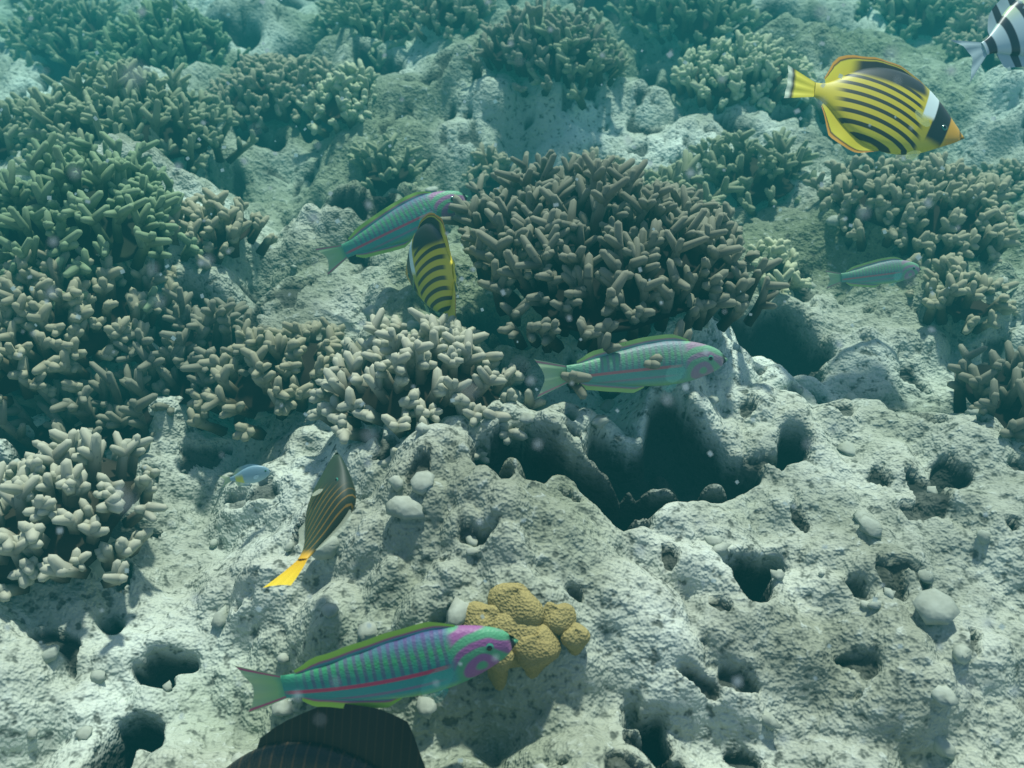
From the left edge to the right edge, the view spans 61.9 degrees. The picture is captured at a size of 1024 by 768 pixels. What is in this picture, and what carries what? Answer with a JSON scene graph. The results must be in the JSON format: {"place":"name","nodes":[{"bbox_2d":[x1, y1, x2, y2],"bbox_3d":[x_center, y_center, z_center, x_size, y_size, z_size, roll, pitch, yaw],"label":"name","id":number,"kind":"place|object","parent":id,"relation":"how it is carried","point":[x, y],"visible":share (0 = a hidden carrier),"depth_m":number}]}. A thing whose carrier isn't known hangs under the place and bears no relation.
{"place":"outdoors","nodes":[
{"label":"outdoors","id":0,"kind":"place"},
{"bbox_2d":[219,464,270,486],"bbox_3d":[-0.223,0.076,0.713,0.043,0.016,0.010,-5,40,-6],"label":"small fish","id":1,"kind":"object","parent":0,"point":[247,475],"visible":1,"depth_m":0.71},
{"bbox_2d":[263,452,355,587],"bbox_3d":[-0.128,0.094,0.565,0.042,0.034,0.103,15,42,17],"label":"triggerfish","id":2,"kind":"object","parent":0,"point":[331,505],"visible":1,"depth_m":0.57},
{"bbox_2d":[226,704,424,767],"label":"tang","id":3,"kind":"object","parent":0,"point":[351,736],"visible":1,"depth_m":0.54},
{"bbox_2d":[234,622,518,712],"bbox_3d":[-0.084,0.178,0.529,0.179,0.052,0.047,-13,12,-5],"label":"wrasse","id":4,"kind":"object","parent":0,"point":[387,669],"visible":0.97,"depth_m":0.52},
{"bbox_2d":[314,191,467,275],"bbox_3d":[-0.121,-0.161,0.877,0.167,0.048,0.039,-26,9,-7],"label":"wrasse","id":5,"kind":"object","parent":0,"point":[392,227],"visible":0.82,"depth_m":0.88},
{"bbox_2d":[405,213,458,317],"bbox_3d":[-0.073,-0.104,0.808,0.040,0.117,0.157,-9,41,-11],"label":"butterflyfish","id":6,"kind":"object","parent":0,"point":[430,273],"visible":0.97,"depth_m":0.81},
{"bbox_2d":[0,0,1023,767],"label":"seabed","id":7,"kind":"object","parent":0,"point":[662,660],"depth_m":0.69},
{"bbox_2d":[0,92,47,163],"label":"coral","id":8,"kind":"object","parent":7,"relation":"on","point":[8,144],"visible":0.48,"depth_m":1.07},
{"bbox_2d":[0,0,127,77],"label":"coral","id":9,"kind":"object","parent":7,"relation":"on","point":[62,41],"visible":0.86,"depth_m":1.50},
{"bbox_2d":[0,361,157,457],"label":"coral","id":10,"kind":"object","parent":7,"relation":"on","point":[131,420],"visible":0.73,"depth_m":0.78},
{"bbox_2d":[0,427,167,601],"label":"coral","id":11,"kind":"object","parent":7,"relation":"on","point":[71,481],"visible":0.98,"depth_m":0.65},
{"bbox_2d":[0,246,178,416],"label":"coral","id":12,"kind":"object","parent":7,"relation":"on","point":[63,344],"visible":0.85,"depth_m":0.79},
{"bbox_2d":[0,131,203,311],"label":"coral","id":13,"kind":"object","parent":7,"relation":"on","point":[122,216],"visible":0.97,"depth_m":0.85},
{"bbox_2d":[5,57,257,175],"bbox_3d":[-0.516,-0.279,1.187,0.304,0.341,0.300,-21,44,-23],"label":"coral","id":14,"kind":"object","parent":7,"relation":"on","point":[146,107],"visible":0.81,"depth_m":1.08},
{"bbox_2d":[78,0,250,70],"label":"coral","id":15,"kind":"object","parent":7,"relation":"on","point":[155,38],"visible":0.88,"depth_m":1.37},
{"bbox_2d":[74,285,290,436],"bbox_3d":[-0.326,0.042,0.910,0.239,0.306,0.191,-9,41,-10],"label":"coral","id":16,"kind":"object","parent":7,"relation":"on","point":[170,366],"visible":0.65,"depth_m":0.82},
{"bbox_2d":[162,187,277,278],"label":"coral","id":17,"kind":"object","parent":7,"relation":"on","point":[220,232],"visible":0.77,"depth_m":0.91},
{"bbox_2d":[203,52,335,132],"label":"coral","id":18,"kind":"object","parent":7,"relation":"on","point":[266,87],"visible":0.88,"depth_m":1.27},
{"bbox_2d":[186,317,361,441],"bbox_3d":[-0.211,0.062,0.882,0.178,0.279,0.166,0,40,0],"label":"coral","id":19,"kind":"object","parent":7,"relation":"on","point":[283,370],"visible":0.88,"depth_m":0.79},
{"bbox_2d":[296,58,379,137],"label":"coral","id":20,"kind":"object","parent":7,"relation":"on","point":[352,85],"visible":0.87,"depth_m":1.21},
{"bbox_2d":[307,0,419,69],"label":"coral","id":21,"kind":"object","parent":7,"relation":"on","point":[373,22],"visible":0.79,"depth_m":1.44},
{"bbox_2d":[346,133,427,196],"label":"coral","id":22,"kind":"object","parent":7,"relation":"on","point":[393,174],"visible":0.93,"depth_m":1.14},
{"bbox_2d":[307,307,545,466],"bbox_3d":[-0.076,0.071,0.795,0.210,0.295,0.182,0,40,0],"label":"coral","id":23,"kind":"object","parent":7,"relation":"on","point":[440,363],"visible":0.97,"depth_m":0.71},
{"bbox_2d":[389,0,496,41],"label":"coral","id":24,"kind":"object","parent":7,"relation":"on","point":[466,16],"visible":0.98,"depth_m":1.38},
{"bbox_2d":[461,142,521,198],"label":"coral","id":25,"kind":"object","parent":7,"relation":"on","point":[491,161],"visible":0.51,"depth_m":1.17},
{"bbox_2d":[11,186,1023,767],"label":"rubble rock","id":26,"kind":"object","parent":7,"relation":"on","point":[933,606],"visible":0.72,"depth_m":0.61},
{"bbox_2d":[462,583,589,690],"bbox_3d":[0.006,0.203,0.604,0.083,0.144,0.068,23,45,25],"label":"lobed coral","id":27,"kind":"object","parent":7,"relation":"on","point":[527,620],"visible":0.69,"depth_m":0.57},
{"bbox_2d":[463,0,624,97],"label":"coral","id":28,"kind":"object","parent":7,"relation":"on","point":[540,55],"visible":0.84,"depth_m":1.22},
{"bbox_2d":[514,4,631,109],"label":"coral","id":29,"kind":"object","parent":7,"relation":"on","point":[590,66],"visible":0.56,"depth_m":1.22},
{"bbox_2d":[568,146,645,184],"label":"coral","id":30,"kind":"object","parent":7,"relation":"on","point":[618,160],"visible":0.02,"depth_m":1.10},
{"bbox_2d":[441,149,789,398],"bbox_3d":[0.090,-0.072,0.888,0.286,0.344,0.368,-14,42,-16],"label":"coral","id":31,"kind":"object","parent":7,"relation":"on","point":[586,248],"visible":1,"depth_m":0.76},
{"bbox_2d":[604,0,772,56],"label":"coral","id":32,"kind":"object","parent":7,"relation":"on","point":[686,23],"visible":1,"depth_m":1.45},
{"bbox_2d":[643,149,744,204],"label":"coral","id":33,"kind":"object","parent":7,"relation":"on","point":[671,174],"visible":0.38,"depth_m":1.03},
{"bbox_2d":[670,30,817,115],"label":"coral","id":34,"kind":"object","parent":7,"relation":"on","point":[745,67],"visible":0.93,"depth_m":1.24},
{"bbox_2d":[679,126,819,216],"bbox_3d":[0.312,-0.208,1.173,0.193,0.292,0.197,0,40,0],"label":"coral","id":35,"kind":"object","parent":7,"relation":"on","point":[772,171],"visible":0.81,"depth_m":1.09},
{"bbox_2d":[748,237,811,296],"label":"coral","id":36,"kind":"object","parent":7,"relation":"on","point":[784,271],"visible":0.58,"depth_m":0.94},
{"bbox_2d":[801,82,825,136],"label":"coral","id":37,"kind":"object","parent":7,"relation":"on","point":[815,102],"visible":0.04,"depth_m":1.25},
{"bbox_2d":[802,151,1021,263],"bbox_3d":[0.473,-0.138,1.059,0.232,0.291,0.215,0,40,0],"label":"coral","id":38,"kind":"object","parent":7,"relation":"on","point":[902,214],"visible":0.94,"depth_m":0.97},
{"bbox_2d":[855,0,988,41],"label":"coral","id":39,"kind":"object","parent":7,"relation":"on","point":[930,18],"visible":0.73,"depth_m":1.50},
{"bbox_2d":[904,253,1019,335],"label":"coral","id":40,"kind":"object","parent":7,"relation":"on","point":[961,297],"visible":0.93,"depth_m":0.88},
{"bbox_2d":[932,0,1023,70],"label":"coral","id":41,"kind":"object","parent":7,"relation":"on","point":[967,25],"visible":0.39,"depth_m":1.39},
{"bbox_2d":[947,340,1023,451],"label":"coral","id":42,"kind":"object","parent":7,"relation":"on","point":[995,388],"visible":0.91,"depth_m":0.76},
{"bbox_2d":[965,158,1023,200],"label":"coral","id":43,"kind":"object","parent":7,"relation":"on","point":[1014,168],"visible":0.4,"depth_m":1.13},
{"bbox_2d":[0,0,1023,767],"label":"floating particles","id":44,"kind":"object","parent":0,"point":[132,74],"visible":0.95,"depth_m":0.27},
{"bbox_2d":[534,334,727,398],"bbox_3d":[0.099,-0.012,0.706,0.168,0.047,0.034,-6,40,-7],"label":"wrasse","id":45,"kind":"object","parent":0,"point":[623,369],"visible":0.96,"depth_m":0.70},
{"bbox_2d":[825,257,920,289],"bbox_3d":[0.359,-0.107,0.844,0.101,0.027,0.021,-8,41,-9],"label":"wrasse","id":46,"kind":"object","parent":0,"point":[877,272],"visible":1,"depth_m":0.84},
{"bbox_2d":[784,55,963,159],"bbox_3d":[0.337,-0.256,0.789,0.178,0.044,0.109,14,72,-5],"label":"butterflyfish","id":47,"kind":"object","parent":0,"point":[861,95],"visible":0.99,"depth_m":0.78},
{"bbox_2d":[951,0,1023,82],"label":"striped fish","id":48,"kind":"object","parent":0,"point":[1004,40],"visible":0.99,"depth_m":0.75}
]}

